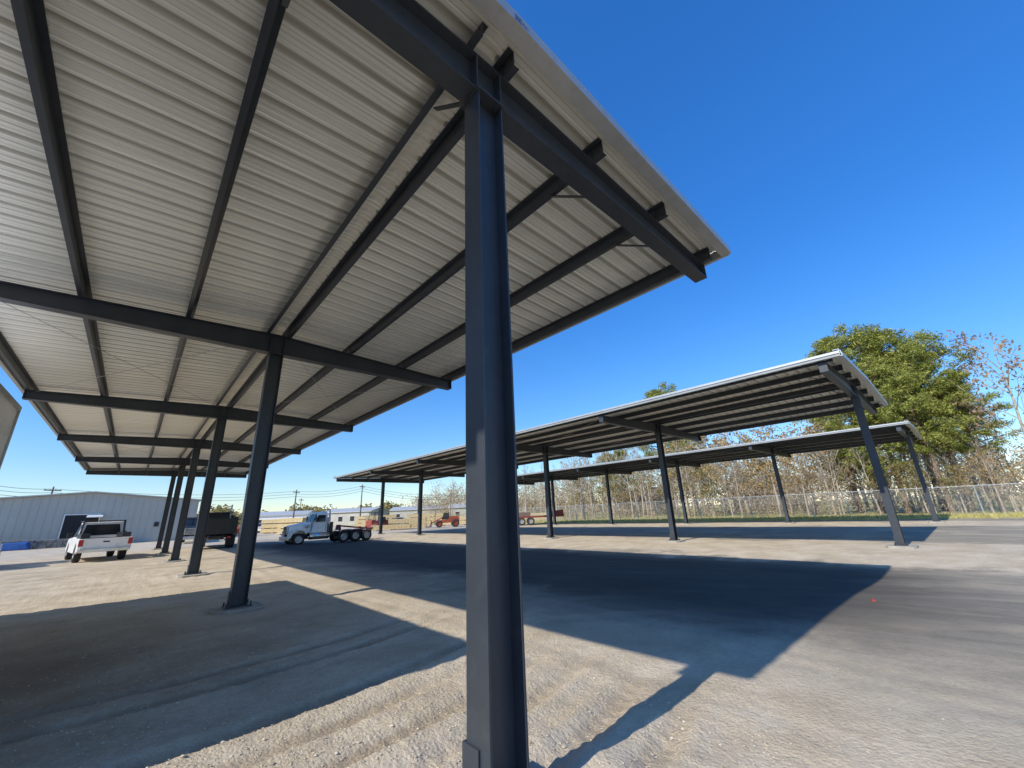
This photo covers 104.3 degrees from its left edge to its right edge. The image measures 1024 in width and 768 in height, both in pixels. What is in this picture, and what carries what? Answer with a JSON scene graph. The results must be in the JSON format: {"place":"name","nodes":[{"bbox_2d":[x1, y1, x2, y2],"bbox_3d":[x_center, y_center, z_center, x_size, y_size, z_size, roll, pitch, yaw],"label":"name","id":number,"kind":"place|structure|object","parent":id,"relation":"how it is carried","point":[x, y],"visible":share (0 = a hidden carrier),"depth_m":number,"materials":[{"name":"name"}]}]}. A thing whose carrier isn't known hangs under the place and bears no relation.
{"place":"outdoors","nodes":[
{"label":"outdoors","id":0,"kind":"place"},
{"bbox_2d":[1,538,69,548],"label":"retaining wall","id":1,"kind":"structure","parent":0,"point":[48,543],"depth_m":38.37,"materials":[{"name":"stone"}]},
{"bbox_2d":[0,491,200,544],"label":"metal building","id":2,"kind":"structure","parent":0,"point":[43,517],"depth_m":41.58,"materials":[{"name":"white paint"}]},
{"bbox_2d":[59,515,98,538],"bbox_3d":[-44.954,14.829,41.383,2.500,2.300,0.020,14,-24,-40],"label":"doorway","id":3,"kind":"structure","parent":2,"relation":"in","point":[71,524],"depth_m":41.06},
{"bbox_2d":[327,507,388,525],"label":"shed","id":4,"kind":"structure","parent":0,"point":[344,516],"depth_m":110.63,"materials":[{"name":"white paint"}]},
{"bbox_2d":[0,493,1023,767],"bbox_3d":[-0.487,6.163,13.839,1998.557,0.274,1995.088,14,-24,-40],"label":"ground","id":5,"kind":"structure","parent":0,"point":[800,629],"depth_m":4.75,"materials":[{"name":"concrete"}]},
{"bbox_2d":[0,383,21,468],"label":"carport","id":6,"kind":"object","parent":5,"relation":"on","point":[10,408],"visible":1,"depth_m":8.12,"materials":[{"name":"white paint"}]},
{"bbox_2d":[1,542,30,550],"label":"tarpaulin pile","id":7,"kind":"object","parent":5,"relation":"on","point":[15,546],"visible":0.97,"depth_m":36.47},
{"bbox_2d":[64,520,132,562],"bbox_3d":[-22.808,8.596,21.966,6.030,2.012,2.400,-16,-23,37],"label":"pickup truck","id":8,"kind":"object","parent":5,"relation":"on","point":[110,538],"visible":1,"depth_m":21.07,"materials":[{"name":"white paint"}]},
{"bbox_2d":[182,517,197,541],"bbox_3d":[-30.986,13.896,38.661,2.160,2.817,6.672,10,-21,-33],"label":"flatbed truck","id":9,"kind":"object","parent":5,"relation":"on","point":[190,528],"visible":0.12,"depth_m":36.30,"materials":[{"name":"white paint"}]},
{"bbox_2d":[203,505,238,547],"bbox_3d":[-21.735,10.444,29.367,2.268,2.957,7.048,11,-22,-35],"label":"dump truck","id":10,"kind":"object","parent":5,"relation":"on","point":[221,525],"visible":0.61,"depth_m":27.00,"materials":[{"name":"black paint"}]},
{"bbox_2d":[260,519,289,533],"bbox_3d":[-35.023,21.159,59.246,4.920,1.956,1.200,-8,-19,16],"label":"lumber stack","id":11,"kind":"object","parent":5,"relation":"on","point":[267,525],"visible":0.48,"depth_m":58.97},
{"bbox_2d":[259,510,313,522],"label":"shed","id":12,"kind":"structure","parent":5,"relation":"on","point":[280,515],"depth_m":116.63,"materials":[{"name":"white paint"}]},
{"bbox_2d":[277,517,308,534],"bbox_3d":[-27.531,17.934,50.207,4.919,1.956,1.200,-11,-20,26],"label":"lumber stack","id":13,"kind":"object","parent":5,"relation":"on","point":[284,522],"visible":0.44,"depth_m":50.14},
{"bbox_2d":[279,504,372,544],"bbox_3d":[-14.191,10.904,31.140,6.592,2.817,2.160,15,-24,-42],"label":"semi truck","id":14,"kind":"object","parent":5,"relation":"on","point":[317,526],"visible":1,"depth_m":30.03,"materials":[{"name":"white paint"}]},
{"bbox_2d":[354,516,376,526],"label":"lumber stack","id":15,"kind":"object","parent":5,"relation":"on","point":[360,522],"visible":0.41,"depth_m":78.28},
{"bbox_2d":[0,0,730,767],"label":"carport","id":16,"kind":"object","parent":5,"relation":"on","point":[250,240],"visible":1,"depth_m":5.35,"materials":[{"name":"metal"}]},
{"bbox_2d":[365,515,396,525],"bbox_3d":[-21.377,22.453,64.986,4.918,1.956,1.200,2,-18,-12],"label":"lumber stack","id":17,"kind":"object","parent":5,"relation":"on","point":[386,516],"visible":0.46,"depth_m":64.61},
{"bbox_2d":[371,524,410,530],"bbox_3d":[-15.349,18.271,50.676,4.919,0.656,1.200,2,-18,-12],"label":"lumber stack","id":18,"kind":"object","parent":5,"relation":"on","point":[397,526],"visible":0.81,"depth_m":50.23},
{"bbox_2d":[196,496,606,526],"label":"tree line","id":19,"kind":"object","parent":5,"relation":"on","point":[388,505],"visible":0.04,"depth_m":218.65,"materials":[{"name":"brown plant"}]},
{"bbox_2d":[388,518,426,529],"bbox_3d":[-13.925,18.663,53.128,4.916,1.306,1.200,0,-18,-7],"label":"lumber stack","id":20,"kind":"object","parent":5,"relation":"on","point":[414,521],"visible":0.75,"depth_m":52.66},
{"bbox_2d":[389,505,448,518],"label":"shed","id":21,"kind":"structure","parent":5,"relation":"on","point":[403,512],"depth_m":142.61,"materials":[{"name":"white paint"}]},
{"bbox_2d":[406,513,435,524],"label":"lumber stack","id":22,"kind":"object","parent":5,"relation":"on","point":[428,516],"visible":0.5,"depth_m":69.91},
{"bbox_2d":[426,513,458,527],"bbox_3d":[-9.416,18.511,54.136,4.410,1.863,1.890,2,-18,-12],"label":"wheel loader","id":23,"kind":"object","parent":5,"relation":"on","point":[454,520],"visible":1,"depth_m":53.66,"materials":[{"name":"orange paint"}]},
{"bbox_2d":[438,516,465,525],"bbox_3d":[-8.957,21.271,61.839,4.918,1.306,1.200,-5,-18,7],"label":"lumber stack","id":24,"kind":"object","parent":5,"relation":"on","point":[463,519],"visible":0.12,"depth_m":61.22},
{"bbox_2d":[443,479,465,515],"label":"bare tree","id":25,"kind":"object","parent":5,"relation":"on","point":[453,485],"visible":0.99,"depth_m":94.95,"materials":[{"name":"grey plant"}]},
{"bbox_2d":[448,503,465,515],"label":"shed","id":26,"kind":"structure","parent":5,"relation":"on","point":[457,508],"depth_m":122.41,"materials":[{"name":"white paint"}]},
{"bbox_2d":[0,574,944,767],"bbox_3d":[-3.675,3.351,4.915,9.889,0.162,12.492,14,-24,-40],"label":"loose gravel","id":27,"kind":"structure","parent":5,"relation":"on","point":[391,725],"depth_m":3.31,"materials":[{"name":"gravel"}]},
{"bbox_2d":[518,468,538,511],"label":"bare tree","id":28,"kind":"object","parent":5,"relation":"on","point":[525,500],"visible":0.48,"depth_m":83.66,"materials":[{"name":"grey plant"}]},
{"bbox_2d":[519,510,563,524],"bbox_3d":[2.679,16.544,49.230,7.200,1.650,2.400,-2,-18,-1],"label":"lowboy trailer","id":29,"kind":"object","parent":5,"relation":"on","point":[530,518],"visible":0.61,"depth_m":48.14,"materials":[{"name":"red paint"}]},
{"bbox_2d":[560,457,588,519],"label":"bare tree","id":30,"kind":"object","parent":5,"relation":"on","point":[579,481],"visible":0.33,"depth_m":64.83,"materials":[{"name":"grey plant"}]},
{"bbox_2d":[561,458,597,518],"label":"bare tree","id":31,"kind":"object","parent":5,"relation":"on","point":[574,488],"visible":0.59,"depth_m":63.15,"materials":[{"name":"grey plant"}]},
{"bbox_2d":[567,478,595,518],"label":"tree","id":32,"kind":"object","parent":5,"relation":"on","point":[578,493],"visible":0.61,"depth_m":73.31,"materials":[{"name":"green plant"}]},
{"bbox_2d":[579,456,596,517],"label":"bare tree","id":33,"kind":"object","parent":5,"relation":"on","point":[591,488],"visible":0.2,"depth_m":74.71,"materials":[{"name":"grey plant"}]},
{"bbox_2d":[580,457,604,517],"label":"bare tree","id":34,"kind":"object","parent":5,"relation":"on","point":[582,458],"visible":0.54,"depth_m":69.84,"materials":[{"name":"grey plant"}]},
{"bbox_2d":[587,452,605,516],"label":"bare tree","id":35,"kind":"object","parent":5,"relation":"on","point":[600,484],"visible":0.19,"depth_m":85.18,"materials":[{"name":"grey plant"}]},
{"bbox_2d":[586,452,623,516],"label":"bare tree","id":36,"kind":"object","parent":5,"relation":"on","point":[600,481],"visible":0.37,"depth_m":73.39,"materials":[{"name":"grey plant"}]},
{"bbox_2d":[591,449,626,516],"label":"bare tree","id":37,"kind":"object","parent":5,"relation":"on","point":[612,474],"visible":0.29,"depth_m":73.32,"materials":[{"name":"grey plant"}]},
{"bbox_2d":[591,452,628,497],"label":"pine tree","id":38,"kind":"object","parent":5,"relation":"on","point":[597,490],"visible":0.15,"depth_m":90.26,"materials":[{"name":"green plant"}]},
{"bbox_2d":[597,474,633,517],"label":"tree","id":39,"kind":"object","parent":5,"relation":"on","point":[618,487],"visible":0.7,"depth_m":65.64,"materials":[{"name":"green plant"}]},
{"bbox_2d":[603,449,640,515],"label":"tree","id":40,"kind":"object","parent":5,"relation":"on","point":[617,453],"visible":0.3,"depth_m":78.17,"materials":[{"name":"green plant"}]},
{"bbox_2d":[333,349,918,548],"bbox_3d":[-0.375,7.407,27.004,9.810,5.814,39.260,14,-24,-40],"label":"carport","id":41,"kind":"object","parent":5,"relation":"on","point":[836,381],"visible":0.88,"depth_m":18.23,"materials":[{"name":"grey paint"}]},
{"bbox_2d":[613,449,652,516],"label":"bare tree","id":42,"kind":"object","parent":5,"relation":"on","point":[628,483],"visible":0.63,"depth_m":55.35,"materials":[{"name":"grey plant"}]},
{"bbox_2d":[613,488,666,514],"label":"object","id":43,"kind":"structure","parent":5,"relation":"on","point":[639,501],"depth_m":96.96,"materials":[{"name":"grey"}]},
{"bbox_2d":[629,455,659,517],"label":"bare tree","id":44,"kind":"object","parent":5,"relation":"on","point":[646,473],"visible":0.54,"depth_m":53.84,"materials":[{"name":"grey plant"}]},
{"bbox_2d":[628,455,661,516],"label":"tree","id":45,"kind":"object","parent":5,"relation":"on","point":[645,483],"visible":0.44,"depth_m":66.46,"materials":[{"name":"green plant"}]},
{"bbox_2d":[631,449,658,516],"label":"bare tree","id":46,"kind":"object","parent":5,"relation":"on","point":[642,483],"visible":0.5,"depth_m":57.80,"materials":[{"name":"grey plant"}]},
{"bbox_2d":[635,445,655,515],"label":"bare tree","id":47,"kind":"object","parent":5,"relation":"on","point":[645,451],"visible":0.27,"depth_m":72.56,"materials":[{"name":"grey plant"}]},
{"bbox_2d":[627,380,702,514],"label":"pine tree","id":48,"kind":"object","parent":5,"relation":"on","point":[653,393],"visible":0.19,"depth_m":79.73,"materials":[{"name":"green plant"}]},
{"bbox_2d":[659,470,689,516],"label":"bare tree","id":49,"kind":"object","parent":5,"relation":"on","point":[673,475],"visible":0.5,"depth_m":57.86,"materials":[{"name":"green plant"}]},
{"bbox_2d":[659,440,699,516],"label":"bare tree","id":50,"kind":"object","parent":5,"relation":"on","point":[675,447],"visible":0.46,"depth_m":54.60,"materials":[{"name":"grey plant"}]},
{"bbox_2d":[656,440,710,515],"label":"autumn tree","id":51,"kind":"object","parent":5,"relation":"on","point":[668,448],"visible":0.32,"depth_m":60.22,"materials":[{"name":"brown plant"}]},
{"bbox_2d":[675,446,701,516],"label":"bare tree","id":52,"kind":"object","parent":5,"relation":"on","point":[688,480],"visible":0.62,"depth_m":52.27,"materials":[{"name":"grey plant"}]},
{"bbox_2d":[665,436,713,514],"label":"pine tree","id":53,"kind":"object","parent":5,"relation":"on","point":[683,444],"visible":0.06,"depth_m":65.18,"materials":[{"name":"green plant"}]},
{"bbox_2d":[677,470,704,517],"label":"bare tree","id":54,"kind":"object","parent":5,"relation":"on","point":[694,491],"visible":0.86,"depth_m":51.41,"materials":[{"name":"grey plant"}]},
{"bbox_2d":[675,464,717,516],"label":"tree","id":55,"kind":"object","parent":5,"relation":"on","point":[701,470],"visible":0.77,"depth_m":53.10,"materials":[{"name":"green plant"}]},
{"bbox_2d":[668,433,749,516],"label":"autumn tree","id":56,"kind":"object","parent":5,"relation":"on","point":[708,474],"visible":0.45,"depth_m":52.61,"materials":[{"name":"brown plant"}]},
{"bbox_2d":[396,433,1023,516],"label":"distant woods","id":57,"kind":"object","parent":5,"relation":"on","point":[529,506],"visible":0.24,"depth_m":81.00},
{"bbox_2d":[404,483,1023,520],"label":"undergrowth","id":58,"kind":"object","parent":5,"relation":"on","point":[766,511],"visible":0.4,"depth_m":47.19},
{"bbox_2d":[705,462,750,517],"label":"autumn tree","id":59,"kind":"object","parent":5,"relation":"on","point":[718,474],"visible":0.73,"depth_m":46.75,"materials":[{"name":"brown plant"}]},
{"bbox_2d":[714,436,746,517],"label":"bare tree","id":60,"kind":"object","parent":5,"relation":"on","point":[736,487],"visible":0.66,"depth_m":43.96,"materials":[{"name":"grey plant"}]},
{"bbox_2d":[517,420,945,524],"bbox_3d":[12.453,10.397,37.988,9.810,5.874,39.260,14,-24,-40],"label":"carport","id":61,"kind":"object","parent":5,"relation":"on","point":[903,431],"visible":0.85,"depth_m":31.37,"materials":[{"name":"grey paint"}]},
{"bbox_2d":[721,463,747,515],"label":"bare tree","id":62,"kind":"object","parent":5,"relation":"on","point":[733,480],"visible":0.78,"depth_m":45.81,"materials":[{"name":"grey plant"}]},
{"bbox_2d":[703,431,768,514],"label":"autumn tree","id":63,"kind":"object","parent":5,"relation":"on","point":[735,461],"visible":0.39,"depth_m":54.35,"materials":[{"name":"brown plant"}]},
{"bbox_2d":[465,483,1023,521],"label":"chain link fence","id":64,"kind":"object","parent":5,"relation":"on","point":[977,495],"visible":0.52,"depth_m":36.77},
{"bbox_2d":[728,437,782,513],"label":"tree","id":65,"kind":"object","parent":5,"relation":"on","point":[762,496],"visible":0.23,"depth_m":57.19,"materials":[{"name":"green plant"}]},
{"bbox_2d":[732,475,805,510],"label":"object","id":66,"kind":"structure","parent":5,"relation":"on","point":[770,500],"depth_m":79.43,"materials":[{"name":"grey"}]},
{"bbox_2d":[738,424,814,515],"bbox_3d":[30.908,9.684,47.418,8.211,11.810,7.078,-4,-18,5],"label":"autumn tree","id":67,"kind":"object","parent":5,"relation":"on","point":[757,432],"visible":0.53,"depth_m":46.80,"materials":[{"name":"brown plant"}]},
{"bbox_2d":[761,456,807,515],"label":"autumn tree","id":68,"kind":"object","parent":5,"relation":"on","point":[785,468],"visible":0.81,"depth_m":41.47,"materials":[{"name":"brown plant"}]},
{"bbox_2d":[762,422,821,513],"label":"autumn tree","id":69,"kind":"object","parent":5,"relation":"on","point":[809,458],"visible":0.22,"depth_m":47.57,"materials":[{"name":"brown plant"}]},
{"bbox_2d":[782,453,821,515],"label":"bare tree","id":70,"kind":"object","parent":5,"relation":"on","point":[793,477],"visible":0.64,"depth_m":40.85,"materials":[{"name":"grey plant"}]},
{"bbox_2d":[779,436,831,515],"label":"bare tree","id":71,"kind":"object","parent":5,"relation":"on","point":[811,491],"visible":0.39,"depth_m":42.61,"materials":[{"name":"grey plant"}]},
{"bbox_2d":[778,421,857,514],"bbox_3d":[33.021,8.905,42.584,7.241,10.112,6.410,-9,-19,19],"label":"autumn tree","id":72,"kind":"object","parent":5,"relation":"on","point":[809,454],"visible":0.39,"depth_m":42.75,"materials":[{"name":"brown plant"}]},
{"bbox_2d":[808,465,834,515],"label":"bare tree","id":73,"kind":"object","parent":5,"relation":"on","point":[824,487],"visible":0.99,"depth_m":38.15,"materials":[{"name":"grey plant"}]},
{"bbox_2d":[805,452,851,511],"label":"olive tree","id":74,"kind":"object","parent":5,"relation":"on","point":[839,480],"visible":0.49,"depth_m":43.11,"materials":[{"name":"green plant"}]},
{"bbox_2d":[804,415,864,512],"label":"pine tree","id":75,"kind":"object","parent":5,"relation":"on","point":[841,454],"visible":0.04,"depth_m":45.66,"materials":[{"name":"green plant"}]},
{"bbox_2d":[815,450,853,514],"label":"bare tree","id":76,"kind":"object","parent":5,"relation":"on","point":[835,494],"visible":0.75,"depth_m":39.75,"materials":[{"name":"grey plant"}]},
{"bbox_2d":[811,431,858,515],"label":"bare tree","id":77,"kind":"object","parent":5,"relation":"on","point":[835,479],"visible":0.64,"depth_m":39.60,"materials":[{"name":"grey plant"}]},
{"bbox_2d":[814,448,861,494],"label":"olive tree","id":78,"kind":"object","parent":5,"relation":"on","point":[845,471],"visible":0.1,"depth_m":46.60,"materials":[{"name":"green plant"}]},
{"bbox_2d":[824,451,863,512],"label":"bare tree","id":79,"kind":"object","parent":5,"relation":"on","point":[850,493],"visible":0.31,"depth_m":45.49,"materials":[{"name":"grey plant"}]},
{"bbox_2d":[791,322,921,513],"bbox_3d":[37.334,3.527,43.802,10.103,20.821,11.688,1,-18,-9],"label":"pine tree","id":80,"kind":"object","parent":5,"relation":"on","point":[828,344],"visible":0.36,"depth_m":43.91,"materials":[{"name":"green plant"}]},
{"bbox_2d":[838,447,896,514],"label":"bare tree","id":81,"kind":"object","parent":5,"relation":"on","point":[873,493],"visible":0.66,"depth_m":37.08,"materials":[{"name":"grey plant"}]},
{"bbox_2d":[826,410,917,481],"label":"pine tree","id":82,"kind":"object","parent":5,"relation":"on","point":[854,422],"visible":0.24,"depth_m":37.67,"materials":[{"name":"green plant"}]},
{"bbox_2d":[824,354,932,513],"bbox_3d":[35.619,4.652,38.739,8.374,15.595,7.238,-18,-24,41],"label":"pine tree","id":83,"kind":"object","parent":5,"relation":"on","point":[875,372],"visible":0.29,"depth_m":38.19,"materials":[{"name":"green plant"}]},
{"bbox_2d":[848,450,908,495],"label":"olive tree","id":84,"kind":"object","parent":5,"relation":"on","point":[872,483],"visible":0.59,"depth_m":36.71,"materials":[{"name":"green plant"}]},
{"bbox_2d":[847,322,961,511],"bbox_3d":[41.058,2.950,42.393,10.259,20.753,11.149,-13,-21,30],"label":"pine tree","id":85,"kind":"object","parent":5,"relation":"on","point":[890,335],"visible":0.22,"depth_m":42.97,"materials":[{"name":"green plant"}]},
{"bbox_2d":[881,445,928,511],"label":"bare tree","id":86,"kind":"object","parent":5,"relation":"on","point":[911,500],"visible":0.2,"depth_m":40.84,"materials":[{"name":"grey plant"}]},
{"bbox_2d":[879,453,937,511],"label":"bare tree","id":87,"kind":"object","parent":5,"relation":"on","point":[921,500],"visible":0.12,"depth_m":38.96,"materials":[{"name":"grey plant"}]},
{"bbox_2d":[892,458,931,513],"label":"tree","id":88,"kind":"object","parent":5,"relation":"on","point":[917,484],"visible":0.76,"depth_m":34.81,"materials":[{"name":"green plant"}]},
{"bbox_2d":[900,443,937,512],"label":"bare tree","id":89,"kind":"object","parent":5,"relation":"on","point":[923,472],"visible":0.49,"depth_m":35.85,"materials":[{"name":"grey plant"}]},
{"bbox_2d":[881,343,957,510],"bbox_3d":[42.837,4.332,42.967,9.824,18.294,8.491,-17,-23,38],"label":"pine tree","id":90,"kind":"object","parent":5,"relation":"on","point":[934,481],"depth_m":40.58,"materials":[{"name":"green plant"}]},
{"bbox_2d":[875,369,978,512],"bbox_3d":[36.564,4.791,35.294,6.736,13.084,6.199,10,-22,-34],"label":"pine tree","id":91,"kind":"object","parent":5,"relation":"on","point":[906,385],"visible":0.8,"depth_m":35.37,"materials":[{"name":"green plant"}]},
{"bbox_2d":[876,333,1003,511],"bbox_3d":[39.558,3.417,37.818,8.931,17.105,9.087,-5,-18,8],"label":"pine tree","id":92,"kind":"object","parent":5,"relation":"on","point":[913,349],"visible":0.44,"depth_m":37.19,"materials":[{"name":"green plant"}]},
{"bbox_2d":[925,442,963,512],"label":"bare tree","id":93,"kind":"object","parent":5,"relation":"on","point":[951,457],"visible":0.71,"depth_m":34.01,"materials":[{"name":"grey plant"}]},
{"bbox_2d":[922,464,980,513],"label":"tree","id":94,"kind":"object","parent":5,"relation":"on","point":[947,480],"visible":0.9,"depth_m":33.04,"materials":[{"name":"green plant"}]},
{"bbox_2d":[931,418,987,512],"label":"bare tree","id":95,"kind":"object","parent":5,"relation":"on","point":[966,494],"visible":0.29,"depth_m":34.47,"materials":[{"name":"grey plant"}]},
{"bbox_2d":[905,367,1023,511],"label":"pine tree","id":96,"kind":"object","parent":5,"relation":"on","point":[954,377],"visible":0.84,"depth_m":34.09,"materials":[{"name":"green plant"}]},
{"bbox_2d":[947,444,986,508],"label":"bare tree","id":97,"kind":"object","parent":5,"relation":"on","point":[975,482],"visible":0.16,"depth_m":42.58,"materials":[{"name":"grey plant"}]},
{"bbox_2d":[944,432,1004,510],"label":"bare tree","id":98,"kind":"object","parent":5,"relation":"on","point":[977,471],"visible":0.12,"depth_m":36.19,"materials":[{"name":"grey plant"}]},
{"bbox_2d":[949,455,1008,512],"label":"autumn tree","id":99,"kind":"object","parent":5,"relation":"on","point":[970,460],"visible":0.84,"depth_m":32.12,"materials":[{"name":"brown plant"}]},
{"bbox_2d":[941,326,1023,454],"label":"autumn tree","id":100,"kind":"object","parent":5,"relation":"on","point":[1001,380],"visible":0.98,"depth_m":33.36,"materials":[{"name":"brown plant"}]},
{"bbox_2d":[957,437,1015,513],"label":"bare tree","id":101,"kind":"object","parent":5,"relation":"on","point":[986,467],"visible":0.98,"depth_m":31.02,"materials":[{"name":"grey plant"}]},
{"bbox_2d":[964,422,1023,510],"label":"bare tree","id":102,"kind":"object","parent":5,"relation":"on","point":[1019,501],"visible":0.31,"depth_m":33.58,"materials":[{"name":"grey plant"}]},
{"bbox_2d":[967,428,1023,510],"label":"bare tree","id":103,"kind":"object","parent":5,"relation":"on","point":[1014,508],"visible":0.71,"depth_m":32.52,"materials":[{"name":"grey plant"}]},
{"bbox_2d":[975,445,1023,511],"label":"autumn tree","id":104,"kind":"object","parent":5,"relation":"on","point":[1010,494],"visible":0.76,"depth_m":32.71,"materials":[{"name":"brown plant"}]},
{"bbox_2d":[987,432,1023,498],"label":"bare tree","id":105,"kind":"object","parent":5,"relation":"on","point":[1020,489],"visible":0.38,"depth_m":35.48,"materials":[{"name":"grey plant"}]},
{"bbox_2d":[0,0,1023,514],"label":"sky","id":106,"kind":"structure","parent":0,"point":[861,162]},
{"bbox_2d":[526,511,1023,523],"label":"grass","id":107,"kind":"structure","parent":0,"point":[939,515],"depth_m":34.80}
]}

